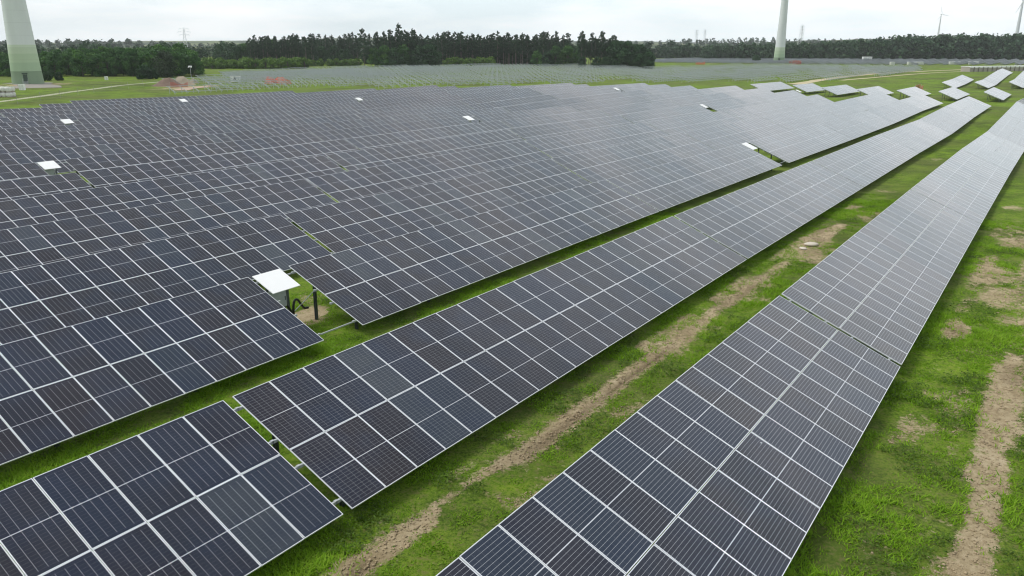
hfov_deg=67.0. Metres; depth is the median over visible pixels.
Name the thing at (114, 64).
broadleaf tree
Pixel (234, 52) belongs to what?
broadleaf tree
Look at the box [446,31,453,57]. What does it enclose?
pine tree
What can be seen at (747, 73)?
mounting rack
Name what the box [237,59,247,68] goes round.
green bush
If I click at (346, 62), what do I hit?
green bush
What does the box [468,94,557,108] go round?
solar table
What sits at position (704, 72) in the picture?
mounting rack
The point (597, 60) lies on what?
dark bush
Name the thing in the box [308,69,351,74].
mounting rack
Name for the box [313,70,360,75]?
mounting rack
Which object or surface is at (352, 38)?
pine tree
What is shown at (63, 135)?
solar table
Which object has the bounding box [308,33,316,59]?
pine tree
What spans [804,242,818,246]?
stone
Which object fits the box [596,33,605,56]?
pine tree
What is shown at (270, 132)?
solar table
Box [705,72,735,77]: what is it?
mounting rack
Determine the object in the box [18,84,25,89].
electrical cabinet
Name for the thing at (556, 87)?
solar table
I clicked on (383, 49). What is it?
undergrowth tree
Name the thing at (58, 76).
dark bush
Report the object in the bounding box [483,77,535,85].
mounting rack
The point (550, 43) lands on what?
pine tree
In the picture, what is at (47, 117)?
solar table
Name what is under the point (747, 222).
solar table
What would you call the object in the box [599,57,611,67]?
dark bush
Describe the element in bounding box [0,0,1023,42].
sky
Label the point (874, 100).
solar table
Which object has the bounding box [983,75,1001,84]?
solar table
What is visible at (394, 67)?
mounting rack
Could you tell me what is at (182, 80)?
sand mound
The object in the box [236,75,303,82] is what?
mounting rack
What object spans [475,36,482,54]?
pine tree
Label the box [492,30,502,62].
pine tree
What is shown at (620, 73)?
mounting rack
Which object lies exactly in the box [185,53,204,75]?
broadleaf tree
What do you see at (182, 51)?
broadleaf tree
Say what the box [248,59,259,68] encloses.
green bush
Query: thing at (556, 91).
solar table
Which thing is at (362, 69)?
mounting rack
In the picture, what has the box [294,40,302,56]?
pine tree
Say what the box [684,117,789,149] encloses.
solar table
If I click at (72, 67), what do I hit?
broadleaf tree
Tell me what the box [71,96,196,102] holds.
solar table
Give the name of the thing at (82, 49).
broadleaf tree
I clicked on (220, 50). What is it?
woods
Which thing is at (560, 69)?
mounting rack
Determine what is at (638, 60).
broadleaf tree
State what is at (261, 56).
broadleaf tree
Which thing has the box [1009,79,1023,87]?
solar table
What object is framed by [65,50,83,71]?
broadleaf tree
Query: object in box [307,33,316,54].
pine tree
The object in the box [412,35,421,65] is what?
pine tree
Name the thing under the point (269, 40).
pine tree
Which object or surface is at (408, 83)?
mounting rack
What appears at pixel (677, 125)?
solar table
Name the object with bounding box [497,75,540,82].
mounting rack
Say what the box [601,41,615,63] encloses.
broadleaf tree
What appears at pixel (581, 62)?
dark bush
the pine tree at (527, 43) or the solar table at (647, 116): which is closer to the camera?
the solar table at (647, 116)
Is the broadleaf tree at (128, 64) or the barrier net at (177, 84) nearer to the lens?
the barrier net at (177, 84)
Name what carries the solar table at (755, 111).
on the ground at (898, 182)
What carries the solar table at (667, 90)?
on the ground at (898, 182)
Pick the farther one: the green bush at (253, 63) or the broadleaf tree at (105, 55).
the green bush at (253, 63)
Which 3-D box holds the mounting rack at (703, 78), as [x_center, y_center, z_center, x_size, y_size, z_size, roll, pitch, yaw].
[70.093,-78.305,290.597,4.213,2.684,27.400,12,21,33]
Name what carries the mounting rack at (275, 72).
on the ground at (898, 182)
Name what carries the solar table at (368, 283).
on the ground at (898, 182)
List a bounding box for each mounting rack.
[161,76,231,83]
[166,83,254,92]
[196,73,261,80]
[204,77,276,86]
[205,78,280,87]
[211,80,286,89]
[219,70,270,75]
[222,70,273,75]
[223,71,279,77]
[231,73,293,80]
[234,74,297,80]
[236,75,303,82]
[252,80,325,88]
[254,71,309,75]
[258,72,314,76]
[273,68,317,72]
[274,69,319,74]
[277,76,342,84]
[279,69,324,73]
[284,77,343,86]
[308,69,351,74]
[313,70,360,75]
[321,77,382,85]
[326,68,370,72]
[329,78,391,86]
[330,65,368,69]
[364,66,401,70]
[367,78,427,86]
[377,79,438,88]
[396,76,439,83]
[401,67,441,71]
[413,65,445,69]
[424,75,476,82]
[427,67,463,71]
[434,65,465,69]
[434,76,485,83]
[445,77,497,85]
[483,74,528,80]
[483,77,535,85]
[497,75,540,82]
[500,65,527,69]
[530,75,572,82]
[542,76,588,83]
[548,68,576,72]
[577,67,601,70]
[584,74,623,80]
[588,67,618,71]
[600,69,627,75]
[608,70,640,76]
[614,66,636,70]
[618,72,650,79]
[623,68,649,72]
[630,75,667,81]
[635,70,665,74]
[636,68,664,74]
[647,75,684,82]
[662,73,696,79]
[672,66,696,70]
[678,73,712,80]
[681,75,715,81]
[691,71,716,77]
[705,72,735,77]
[710,73,741,79]
[727,74,757,80]
[734,71,758,77]
[746,75,776,81]
[752,72,778,77]
[778,75,807,82]
[799,72,823,79]
[820,73,845,80]
[838,71,859,78]
[854,69,871,75]
[873,70,893,76]
[886,68,904,73]
[897,67,913,71]
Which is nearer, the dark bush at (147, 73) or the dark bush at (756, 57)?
the dark bush at (147, 73)
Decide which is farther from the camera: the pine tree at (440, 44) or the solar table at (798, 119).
the pine tree at (440, 44)
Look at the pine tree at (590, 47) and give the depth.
470.59 m
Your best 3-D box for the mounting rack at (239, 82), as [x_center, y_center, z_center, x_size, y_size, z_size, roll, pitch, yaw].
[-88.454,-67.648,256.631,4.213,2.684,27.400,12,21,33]
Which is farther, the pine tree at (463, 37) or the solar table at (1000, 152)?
the pine tree at (463, 37)
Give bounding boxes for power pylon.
[179,27,190,46]
[798,25,804,41]
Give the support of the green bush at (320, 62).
on the ground at (898, 182)
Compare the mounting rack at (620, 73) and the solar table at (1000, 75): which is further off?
the mounting rack at (620, 73)
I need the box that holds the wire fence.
[0,80,157,104]
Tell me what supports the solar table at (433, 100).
on the ground at (898, 182)
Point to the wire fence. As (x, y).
(70, 92)
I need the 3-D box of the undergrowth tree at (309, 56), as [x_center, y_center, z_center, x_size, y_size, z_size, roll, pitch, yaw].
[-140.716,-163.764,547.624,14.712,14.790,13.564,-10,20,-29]
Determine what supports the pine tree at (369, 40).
on the ground at (898, 182)
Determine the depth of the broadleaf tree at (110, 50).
357.53 m
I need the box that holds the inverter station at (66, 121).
[61,119,75,124]
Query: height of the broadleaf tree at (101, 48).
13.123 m
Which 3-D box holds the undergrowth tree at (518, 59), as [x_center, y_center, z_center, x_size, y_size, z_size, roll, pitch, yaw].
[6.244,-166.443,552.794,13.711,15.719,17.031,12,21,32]
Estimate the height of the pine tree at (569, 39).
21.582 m
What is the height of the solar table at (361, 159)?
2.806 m
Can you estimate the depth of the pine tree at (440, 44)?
519.38 m
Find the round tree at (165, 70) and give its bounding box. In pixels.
[150,50,180,77]
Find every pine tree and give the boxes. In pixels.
[245,38,251,53]
[247,43,253,57]
[250,35,258,58]
[251,40,257,56]
[258,38,266,57]
[263,36,271,54]
[264,35,272,56]
[271,36,279,55]
[279,38,290,57]
[279,39,286,56]
[285,35,293,57]
[289,33,297,56]
[293,36,302,55]
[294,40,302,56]
[300,36,310,57]
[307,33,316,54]
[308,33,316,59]
[320,36,329,51]
[328,34,334,53]
[336,35,343,51]
[341,33,347,48]
[345,37,353,52]
[347,32,357,55]
[351,42,361,58]
[353,28,370,64]
[355,38,362,62]
[364,34,374,54]
[371,31,381,66]
[377,31,388,54]
[387,34,395,48]
[392,34,398,47]
[394,24,402,48]
[397,30,405,55]
[401,30,410,46]
[401,32,414,50]
[409,28,415,49]
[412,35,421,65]
[423,35,433,45]
[431,35,438,65]
[435,36,442,61]
[438,35,446,64]
[441,38,451,53]
[442,32,449,57]
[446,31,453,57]
[448,38,460,56]
[449,31,459,56]
[455,31,467,57]
[456,34,465,51]
[460,37,470,58]
[464,34,471,54]
[467,33,477,58]
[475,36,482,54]
[476,35,486,57]
[480,37,488,55]
[484,38,492,55]
[487,34,494,58]
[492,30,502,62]
[494,35,502,59]
[498,36,508,64]
[503,32,511,63]
[510,34,519,62]
[518,33,527,64]
[524,34,532,63]
[529,36,536,51]
[532,37,538,51]
[537,32,548,56]
[544,31,550,50]
[547,39,552,51]
[553,36,562,47]
[558,35,567,52]
[564,33,573,46]
[575,31,584,56]
[581,39,589,63]
[586,32,594,62]
[590,36,598,59]
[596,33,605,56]
[598,31,607,57]
[604,38,611,55]
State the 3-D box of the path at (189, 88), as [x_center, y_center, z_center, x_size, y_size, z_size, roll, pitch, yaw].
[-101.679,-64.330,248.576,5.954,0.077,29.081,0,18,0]
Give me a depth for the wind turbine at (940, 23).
3311.49 m
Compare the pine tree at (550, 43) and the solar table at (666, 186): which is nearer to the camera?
the solar table at (666, 186)
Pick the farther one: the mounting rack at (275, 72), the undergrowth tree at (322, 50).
the undergrowth tree at (322, 50)
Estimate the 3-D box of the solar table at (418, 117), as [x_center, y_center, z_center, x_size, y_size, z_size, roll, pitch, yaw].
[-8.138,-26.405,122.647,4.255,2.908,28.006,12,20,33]
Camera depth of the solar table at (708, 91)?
188.07 m
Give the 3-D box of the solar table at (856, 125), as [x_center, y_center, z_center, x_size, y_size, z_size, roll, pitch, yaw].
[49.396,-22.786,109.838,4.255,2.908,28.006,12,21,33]
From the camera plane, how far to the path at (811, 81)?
312.94 m
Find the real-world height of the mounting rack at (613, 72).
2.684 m
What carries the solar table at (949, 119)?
on the ground at (898, 182)
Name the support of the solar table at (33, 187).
on the ground at (898, 182)
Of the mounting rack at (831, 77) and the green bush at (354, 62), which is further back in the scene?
the green bush at (354, 62)
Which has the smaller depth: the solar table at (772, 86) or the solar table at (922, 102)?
the solar table at (922, 102)
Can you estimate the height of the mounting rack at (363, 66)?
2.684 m
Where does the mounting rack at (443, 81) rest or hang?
on the ground at (898, 182)
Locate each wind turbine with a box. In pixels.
[1,0,44,83]
[773,0,787,62]
[937,7,947,35]
[1015,0,1023,33]
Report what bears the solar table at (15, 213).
on the ground at (898, 182)
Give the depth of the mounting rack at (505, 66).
433.88 m
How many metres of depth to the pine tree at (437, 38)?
523.88 m
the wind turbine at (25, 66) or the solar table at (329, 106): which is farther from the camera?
the wind turbine at (25, 66)
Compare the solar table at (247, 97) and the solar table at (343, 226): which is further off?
the solar table at (247, 97)
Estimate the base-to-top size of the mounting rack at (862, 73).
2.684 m
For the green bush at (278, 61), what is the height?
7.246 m
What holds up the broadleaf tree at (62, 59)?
on the ground at (898, 182)
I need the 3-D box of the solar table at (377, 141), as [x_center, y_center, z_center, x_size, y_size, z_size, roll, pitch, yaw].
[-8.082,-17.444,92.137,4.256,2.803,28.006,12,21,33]
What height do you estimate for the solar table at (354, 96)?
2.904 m
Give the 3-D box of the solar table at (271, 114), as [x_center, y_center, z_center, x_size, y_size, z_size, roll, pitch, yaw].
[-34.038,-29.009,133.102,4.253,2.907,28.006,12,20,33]
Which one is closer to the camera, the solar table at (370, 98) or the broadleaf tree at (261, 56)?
the solar table at (370, 98)
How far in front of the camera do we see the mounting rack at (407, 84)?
255.50 m
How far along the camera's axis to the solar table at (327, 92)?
195.47 m
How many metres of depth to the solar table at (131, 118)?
120.46 m
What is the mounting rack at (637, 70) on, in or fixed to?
on the ground at (898, 182)
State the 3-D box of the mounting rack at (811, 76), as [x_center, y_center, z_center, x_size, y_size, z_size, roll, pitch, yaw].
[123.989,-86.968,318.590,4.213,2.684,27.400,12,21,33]
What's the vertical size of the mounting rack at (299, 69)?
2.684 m
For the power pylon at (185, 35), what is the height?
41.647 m
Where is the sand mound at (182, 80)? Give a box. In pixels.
[175,76,195,84]
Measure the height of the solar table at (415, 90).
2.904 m
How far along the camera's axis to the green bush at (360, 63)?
508.57 m
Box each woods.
[0,37,888,52]
[0,40,237,59]
[575,40,691,57]
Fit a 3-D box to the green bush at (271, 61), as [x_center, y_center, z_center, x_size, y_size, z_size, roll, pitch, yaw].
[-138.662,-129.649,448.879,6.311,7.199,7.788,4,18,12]
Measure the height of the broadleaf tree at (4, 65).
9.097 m
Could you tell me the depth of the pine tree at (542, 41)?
516.03 m
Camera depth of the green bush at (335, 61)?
499.07 m
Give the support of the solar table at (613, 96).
on the ground at (898, 182)
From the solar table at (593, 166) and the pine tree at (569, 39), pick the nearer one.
the solar table at (593, 166)
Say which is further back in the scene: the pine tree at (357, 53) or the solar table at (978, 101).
the pine tree at (357, 53)
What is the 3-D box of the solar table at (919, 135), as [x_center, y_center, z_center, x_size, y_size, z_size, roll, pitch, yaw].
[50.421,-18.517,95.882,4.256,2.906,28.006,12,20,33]
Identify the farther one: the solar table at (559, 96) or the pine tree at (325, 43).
the pine tree at (325, 43)
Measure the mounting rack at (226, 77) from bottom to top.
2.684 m
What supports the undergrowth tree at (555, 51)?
on the ground at (898, 182)
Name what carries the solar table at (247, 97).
on the ground at (898, 182)
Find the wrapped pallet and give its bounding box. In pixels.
[966,66,974,71]
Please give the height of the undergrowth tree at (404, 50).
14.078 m
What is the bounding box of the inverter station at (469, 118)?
[462,116,477,122]
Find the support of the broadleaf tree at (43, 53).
on the ground at (898, 182)
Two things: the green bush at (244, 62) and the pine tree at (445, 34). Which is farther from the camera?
the pine tree at (445, 34)
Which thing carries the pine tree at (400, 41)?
on the ground at (898, 182)
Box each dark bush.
[43,71,52,80]
[54,72,63,80]
[135,64,153,78]
[135,68,145,78]
[150,68,158,78]
[577,57,586,66]
[590,56,601,67]
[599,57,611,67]
[752,55,760,62]
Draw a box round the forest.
[658,32,1023,59]
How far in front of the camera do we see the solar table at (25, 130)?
97.62 m
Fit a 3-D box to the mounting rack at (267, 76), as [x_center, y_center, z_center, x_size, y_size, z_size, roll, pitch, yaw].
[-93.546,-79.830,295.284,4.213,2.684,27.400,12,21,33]
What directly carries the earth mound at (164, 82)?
on the ground at (898, 182)
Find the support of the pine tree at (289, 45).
on the ground at (898, 182)
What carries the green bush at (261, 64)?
on the ground at (898, 182)
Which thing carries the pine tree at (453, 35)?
on the ground at (898, 182)
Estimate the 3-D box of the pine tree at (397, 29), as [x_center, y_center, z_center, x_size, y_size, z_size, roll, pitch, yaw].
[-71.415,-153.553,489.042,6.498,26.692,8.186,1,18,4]
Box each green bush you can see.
[200,60,208,68]
[204,57,216,68]
[215,59,226,68]
[228,59,236,68]
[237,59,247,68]
[241,58,252,68]
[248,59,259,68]
[259,57,270,68]
[266,58,276,68]
[274,58,285,68]
[282,58,294,68]
[294,57,303,68]
[296,57,310,68]
[316,58,323,65]
[327,59,333,65]
[333,58,340,65]
[343,59,351,65]
[349,58,357,65]
[355,58,362,65]
[444,58,453,65]
[452,56,460,65]
[459,58,467,65]
[470,58,479,65]
[485,58,493,64]
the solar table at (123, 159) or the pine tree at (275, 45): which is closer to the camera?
the solar table at (123, 159)
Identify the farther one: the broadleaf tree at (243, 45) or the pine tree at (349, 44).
the pine tree at (349, 44)
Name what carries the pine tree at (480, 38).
on the ground at (898, 182)
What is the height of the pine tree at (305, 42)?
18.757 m
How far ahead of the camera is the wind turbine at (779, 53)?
667.20 m
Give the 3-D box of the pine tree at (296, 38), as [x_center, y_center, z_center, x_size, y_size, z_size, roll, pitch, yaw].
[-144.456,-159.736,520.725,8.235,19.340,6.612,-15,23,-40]
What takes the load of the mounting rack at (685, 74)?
on the ground at (898, 182)
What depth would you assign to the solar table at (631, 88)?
195.33 m
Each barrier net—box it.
[170,82,187,87]
[264,78,290,83]
[789,59,800,63]
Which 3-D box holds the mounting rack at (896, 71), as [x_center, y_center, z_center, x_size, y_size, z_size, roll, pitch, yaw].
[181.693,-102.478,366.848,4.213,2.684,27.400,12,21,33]
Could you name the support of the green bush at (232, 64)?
on the ground at (898, 182)
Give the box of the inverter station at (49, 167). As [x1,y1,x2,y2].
[37,161,87,182]
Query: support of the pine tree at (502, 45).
on the ground at (898, 182)
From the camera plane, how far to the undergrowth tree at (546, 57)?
493.96 m
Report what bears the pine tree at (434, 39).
on the ground at (898, 182)
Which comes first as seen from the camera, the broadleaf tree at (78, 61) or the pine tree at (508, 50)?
the broadleaf tree at (78, 61)
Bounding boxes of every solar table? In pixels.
[0,103,157,116]
[0,113,99,124]
[0,120,64,131]
[0,121,215,143]
[0,126,59,143]
[0,129,198,153]
[0,133,232,173]
[0,155,345,229]
[0,163,48,180]
[0,173,92,201]
[0,179,336,272]
[0,215,331,344]
[0,277,323,465]
[0,400,342,575]
[1,106,170,117]
[39,99,180,106]
[55,115,240,131]
[65,133,321,182]
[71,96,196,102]
[77,111,242,123]
[78,139,358,187]
[96,107,246,117]
[155,98,275,109]
[168,100,291,109]
[189,93,294,100]
[193,114,360,139]
[196,91,295,97]
[211,111,359,125]
[224,116,397,140]
[233,216,746,508]
[238,106,366,118]
[241,102,362,113]
[245,98,361,109]
[274,91,364,101]
[284,159,589,253]
[289,92,384,102]
[289,180,658,329]
[293,88,375,95]
[306,141,556,201]
[311,117,471,147]
[326,130,532,170]
[345,121,515,149]
[355,105,473,122]
[356,100,464,113]
[358,92,450,105]
[363,89,450,100]
[364,85,438,93]
[364,95,462,108]
[382,86,457,94]
[390,108,507,123]
[436,295,899,575]
[445,84,510,91]
[448,86,519,97]
[459,88,533,98]
[459,91,542,105]
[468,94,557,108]
[472,106,578,123]
[499,110,608,128]
[501,97,592,111]
[509,115,633,139]
[517,83,574,87]
[525,122,668,157]
[530,84,588,90]
[536,86,600,94]
[549,88,618,99]
[551,133,714,182]
[570,96,651,111]
[583,90,652,102]
[598,83,647,91]
[600,101,681,115]
[606,144,781,215]
[617,84,669,91]
[620,105,711,123]
[641,90,703,102]
[643,85,696,94]
[647,110,743,134]
[670,92,734,106]
[674,161,863,258]
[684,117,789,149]
[694,86,743,94]
[705,96,768,110]
[723,88,772,98]
[724,102,794,119]
[749,123,852,166]
[751,82,792,91]
[756,90,805,102]
[764,107,838,130]
[778,94,832,109]
[782,189,980,364]
[793,83,825,93]
[813,134,918,186]
[815,98,873,117]
[820,111,893,142]
[821,85,859,96]
[854,92,897,107]
[857,86,892,94]
[867,100,921,122]
[881,119,950,152]
[897,87,930,97]
[899,94,942,110]
[911,150,1010,223]
[920,106,973,133]
[939,87,968,100]
[942,79,964,87]
[947,97,988,116]
[954,75,973,83]
[961,131,1023,171]
[966,96,990,106]
[975,80,994,88]
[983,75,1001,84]
[984,87,1010,100]
[988,114,1023,146]
[991,71,1007,79]
[997,68,1012,74]
[1005,102,1023,121]
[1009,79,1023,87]
[1015,74,1023,82]
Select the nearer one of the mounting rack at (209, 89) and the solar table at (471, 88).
the solar table at (471, 88)
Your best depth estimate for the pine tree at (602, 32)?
466.42 m
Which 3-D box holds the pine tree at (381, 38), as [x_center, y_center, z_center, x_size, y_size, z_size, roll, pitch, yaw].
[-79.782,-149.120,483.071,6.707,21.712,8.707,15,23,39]
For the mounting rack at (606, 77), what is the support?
on the ground at (898, 182)
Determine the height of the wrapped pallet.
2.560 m
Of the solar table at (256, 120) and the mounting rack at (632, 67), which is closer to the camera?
the solar table at (256, 120)
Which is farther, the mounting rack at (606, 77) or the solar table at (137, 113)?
the mounting rack at (606, 77)
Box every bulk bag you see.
[5,87,11,91]
[6,92,12,96]
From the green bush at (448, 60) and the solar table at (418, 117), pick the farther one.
the green bush at (448, 60)
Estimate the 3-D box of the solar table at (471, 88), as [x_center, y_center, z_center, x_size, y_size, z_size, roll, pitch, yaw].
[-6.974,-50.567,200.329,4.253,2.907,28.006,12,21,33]
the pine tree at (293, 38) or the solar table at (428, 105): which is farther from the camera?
the pine tree at (293, 38)
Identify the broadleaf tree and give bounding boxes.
[0,56,10,76]
[39,57,47,73]
[40,50,48,56]
[43,53,63,75]
[45,50,67,73]
[63,54,71,74]
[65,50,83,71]
[66,48,76,52]
[69,52,91,76]
[70,57,84,75]
[77,45,88,57]
[84,48,99,75]
[87,54,108,76]
[97,46,105,52]
[98,52,116,75]
[104,47,118,55]
[106,57,122,74]
[114,53,125,75]
[119,48,136,75]
[122,56,138,75]
[136,52,155,71]
[137,49,150,65]
[149,44,161,51]
[152,46,167,64]
[168,51,188,76]
[170,42,189,51]
[178,48,187,54]
[183,52,197,75]
[184,50,198,74]
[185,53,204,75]
[226,45,246,60]
[240,42,254,57]
[256,50,274,59]
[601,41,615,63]
[606,40,629,67]
[613,40,639,68]
[626,44,646,68]
[633,53,650,68]
[641,52,655,68]
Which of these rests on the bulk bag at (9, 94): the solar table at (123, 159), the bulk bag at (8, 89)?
the bulk bag at (8, 89)
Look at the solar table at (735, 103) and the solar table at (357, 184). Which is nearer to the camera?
the solar table at (357, 184)
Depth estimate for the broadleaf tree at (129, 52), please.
334.62 m
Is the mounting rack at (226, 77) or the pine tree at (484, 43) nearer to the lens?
the mounting rack at (226, 77)
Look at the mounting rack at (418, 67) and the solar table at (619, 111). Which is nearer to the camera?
the solar table at (619, 111)
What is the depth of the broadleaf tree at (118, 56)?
340.13 m
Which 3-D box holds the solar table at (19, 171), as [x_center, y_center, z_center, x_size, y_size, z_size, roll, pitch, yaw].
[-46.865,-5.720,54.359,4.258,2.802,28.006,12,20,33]
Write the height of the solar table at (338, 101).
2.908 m
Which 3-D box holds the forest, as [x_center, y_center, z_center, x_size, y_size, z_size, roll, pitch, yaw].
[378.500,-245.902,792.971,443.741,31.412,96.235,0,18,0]
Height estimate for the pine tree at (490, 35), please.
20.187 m
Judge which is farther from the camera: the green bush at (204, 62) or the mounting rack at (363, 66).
the green bush at (204, 62)
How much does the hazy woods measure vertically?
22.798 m
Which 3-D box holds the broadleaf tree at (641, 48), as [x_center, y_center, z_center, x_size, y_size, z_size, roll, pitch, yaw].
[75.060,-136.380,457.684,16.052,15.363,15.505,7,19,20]
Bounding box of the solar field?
[655,57,1023,64]
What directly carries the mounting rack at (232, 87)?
on the ground at (898, 182)
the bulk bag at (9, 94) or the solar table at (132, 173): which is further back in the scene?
the bulk bag at (9, 94)
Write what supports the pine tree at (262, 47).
on the ground at (898, 182)
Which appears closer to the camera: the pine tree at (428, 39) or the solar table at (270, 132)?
the solar table at (270, 132)
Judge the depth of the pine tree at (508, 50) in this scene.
518.25 m
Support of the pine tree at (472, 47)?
on the ground at (898, 182)
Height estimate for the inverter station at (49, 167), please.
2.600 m
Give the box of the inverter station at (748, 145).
[742,142,784,163]
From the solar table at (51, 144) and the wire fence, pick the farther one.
the wire fence
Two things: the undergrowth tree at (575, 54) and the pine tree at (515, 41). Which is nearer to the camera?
the undergrowth tree at (575, 54)
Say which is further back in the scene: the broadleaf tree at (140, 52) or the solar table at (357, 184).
the broadleaf tree at (140, 52)
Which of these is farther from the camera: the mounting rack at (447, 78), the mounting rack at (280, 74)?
the mounting rack at (280, 74)
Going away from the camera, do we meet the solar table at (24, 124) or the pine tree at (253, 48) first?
the solar table at (24, 124)
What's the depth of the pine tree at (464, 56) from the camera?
521.09 m
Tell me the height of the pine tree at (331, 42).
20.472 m
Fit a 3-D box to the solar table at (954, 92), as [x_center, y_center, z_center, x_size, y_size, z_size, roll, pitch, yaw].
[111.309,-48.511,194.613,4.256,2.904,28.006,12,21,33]
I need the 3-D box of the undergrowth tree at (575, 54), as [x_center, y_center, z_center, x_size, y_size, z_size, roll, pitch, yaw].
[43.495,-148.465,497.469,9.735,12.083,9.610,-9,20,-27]
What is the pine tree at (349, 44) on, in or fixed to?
on the ground at (898, 182)
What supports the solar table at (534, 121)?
on the ground at (898, 182)
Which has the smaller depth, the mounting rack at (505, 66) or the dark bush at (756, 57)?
the mounting rack at (505, 66)
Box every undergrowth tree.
[307,48,319,63]
[316,46,329,63]
[366,48,381,66]
[376,45,390,65]
[383,47,404,66]
[396,44,410,64]
[406,50,419,66]
[410,44,429,65]
[419,44,442,66]
[502,53,518,63]
[514,45,524,63]
[531,49,542,65]
[541,51,554,64]
[550,45,562,65]
[561,45,574,64]
[572,49,586,64]
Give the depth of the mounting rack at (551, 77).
290.48 m
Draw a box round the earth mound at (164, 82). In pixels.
[153,78,179,86]
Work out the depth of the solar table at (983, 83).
257.31 m
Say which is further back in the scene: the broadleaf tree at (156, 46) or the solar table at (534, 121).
the broadleaf tree at (156, 46)
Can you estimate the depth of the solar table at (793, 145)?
85.37 m
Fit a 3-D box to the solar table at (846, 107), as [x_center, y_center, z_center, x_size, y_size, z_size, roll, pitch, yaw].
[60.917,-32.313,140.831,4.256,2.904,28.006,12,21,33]
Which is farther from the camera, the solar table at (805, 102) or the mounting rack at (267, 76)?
the mounting rack at (267, 76)
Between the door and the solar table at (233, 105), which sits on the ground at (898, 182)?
the solar table at (233, 105)
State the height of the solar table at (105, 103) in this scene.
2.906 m
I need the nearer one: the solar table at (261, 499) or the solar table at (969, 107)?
the solar table at (261, 499)
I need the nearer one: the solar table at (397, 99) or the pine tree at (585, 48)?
the solar table at (397, 99)
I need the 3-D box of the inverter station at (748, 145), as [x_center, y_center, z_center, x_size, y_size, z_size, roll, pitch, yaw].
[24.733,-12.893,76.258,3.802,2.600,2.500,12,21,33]
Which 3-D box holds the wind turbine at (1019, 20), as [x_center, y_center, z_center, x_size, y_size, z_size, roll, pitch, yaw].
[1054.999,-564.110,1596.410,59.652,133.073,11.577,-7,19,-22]
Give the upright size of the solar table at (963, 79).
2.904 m
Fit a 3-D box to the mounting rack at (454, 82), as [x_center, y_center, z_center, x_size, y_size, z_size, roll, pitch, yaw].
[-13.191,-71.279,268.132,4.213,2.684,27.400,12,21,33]
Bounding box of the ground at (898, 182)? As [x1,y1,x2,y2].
[0,38,1023,575]
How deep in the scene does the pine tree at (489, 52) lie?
515.07 m
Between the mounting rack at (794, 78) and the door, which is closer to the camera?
the door
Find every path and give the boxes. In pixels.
[0,82,155,101]
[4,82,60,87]
[174,85,214,89]
[790,69,960,83]
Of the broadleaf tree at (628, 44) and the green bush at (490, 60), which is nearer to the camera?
the broadleaf tree at (628, 44)
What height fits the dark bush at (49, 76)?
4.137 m
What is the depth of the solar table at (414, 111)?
128.67 m
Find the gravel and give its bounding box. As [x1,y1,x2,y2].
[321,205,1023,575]
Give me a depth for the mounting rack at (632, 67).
419.83 m
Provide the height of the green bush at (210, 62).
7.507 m
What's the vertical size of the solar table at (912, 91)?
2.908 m
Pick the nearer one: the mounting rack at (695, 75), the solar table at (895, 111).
the solar table at (895, 111)
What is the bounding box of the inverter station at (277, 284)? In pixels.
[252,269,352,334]
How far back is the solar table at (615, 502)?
17.82 m
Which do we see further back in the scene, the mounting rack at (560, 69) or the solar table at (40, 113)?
the mounting rack at (560, 69)
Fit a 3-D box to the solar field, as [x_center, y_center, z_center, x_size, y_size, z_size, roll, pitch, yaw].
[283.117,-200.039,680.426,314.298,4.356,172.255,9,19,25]
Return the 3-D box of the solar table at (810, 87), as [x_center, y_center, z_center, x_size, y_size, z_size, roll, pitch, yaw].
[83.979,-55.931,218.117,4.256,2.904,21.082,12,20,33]
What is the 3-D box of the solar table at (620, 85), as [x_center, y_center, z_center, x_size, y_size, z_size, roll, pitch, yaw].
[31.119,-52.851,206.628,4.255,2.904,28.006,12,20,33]
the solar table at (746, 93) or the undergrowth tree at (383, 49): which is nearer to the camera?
the solar table at (746, 93)
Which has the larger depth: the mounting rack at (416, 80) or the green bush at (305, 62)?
the green bush at (305, 62)
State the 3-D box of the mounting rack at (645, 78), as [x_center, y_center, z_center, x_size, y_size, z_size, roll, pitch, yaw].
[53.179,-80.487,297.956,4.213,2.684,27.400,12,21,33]
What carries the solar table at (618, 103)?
on the ground at (898, 182)
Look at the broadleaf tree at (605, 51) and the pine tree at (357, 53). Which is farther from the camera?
the pine tree at (357, 53)
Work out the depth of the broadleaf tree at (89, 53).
337.97 m
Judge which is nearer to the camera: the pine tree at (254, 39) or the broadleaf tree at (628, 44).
the broadleaf tree at (628, 44)
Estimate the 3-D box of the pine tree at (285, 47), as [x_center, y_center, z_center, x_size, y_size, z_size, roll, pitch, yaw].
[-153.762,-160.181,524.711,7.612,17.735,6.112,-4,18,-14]
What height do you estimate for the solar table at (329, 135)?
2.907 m
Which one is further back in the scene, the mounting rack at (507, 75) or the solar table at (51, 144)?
the mounting rack at (507, 75)
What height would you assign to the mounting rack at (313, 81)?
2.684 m
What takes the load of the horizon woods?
on the ground at (898, 182)
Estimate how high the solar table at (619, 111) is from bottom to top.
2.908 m
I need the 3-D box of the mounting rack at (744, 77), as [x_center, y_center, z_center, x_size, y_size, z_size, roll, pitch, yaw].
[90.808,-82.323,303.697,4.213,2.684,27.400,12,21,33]
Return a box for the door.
[22,73,27,82]
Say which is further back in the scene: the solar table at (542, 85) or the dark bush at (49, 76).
the dark bush at (49, 76)
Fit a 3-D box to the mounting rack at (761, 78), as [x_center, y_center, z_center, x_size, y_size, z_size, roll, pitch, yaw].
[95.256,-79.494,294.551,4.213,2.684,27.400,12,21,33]
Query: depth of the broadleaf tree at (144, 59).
330.30 m

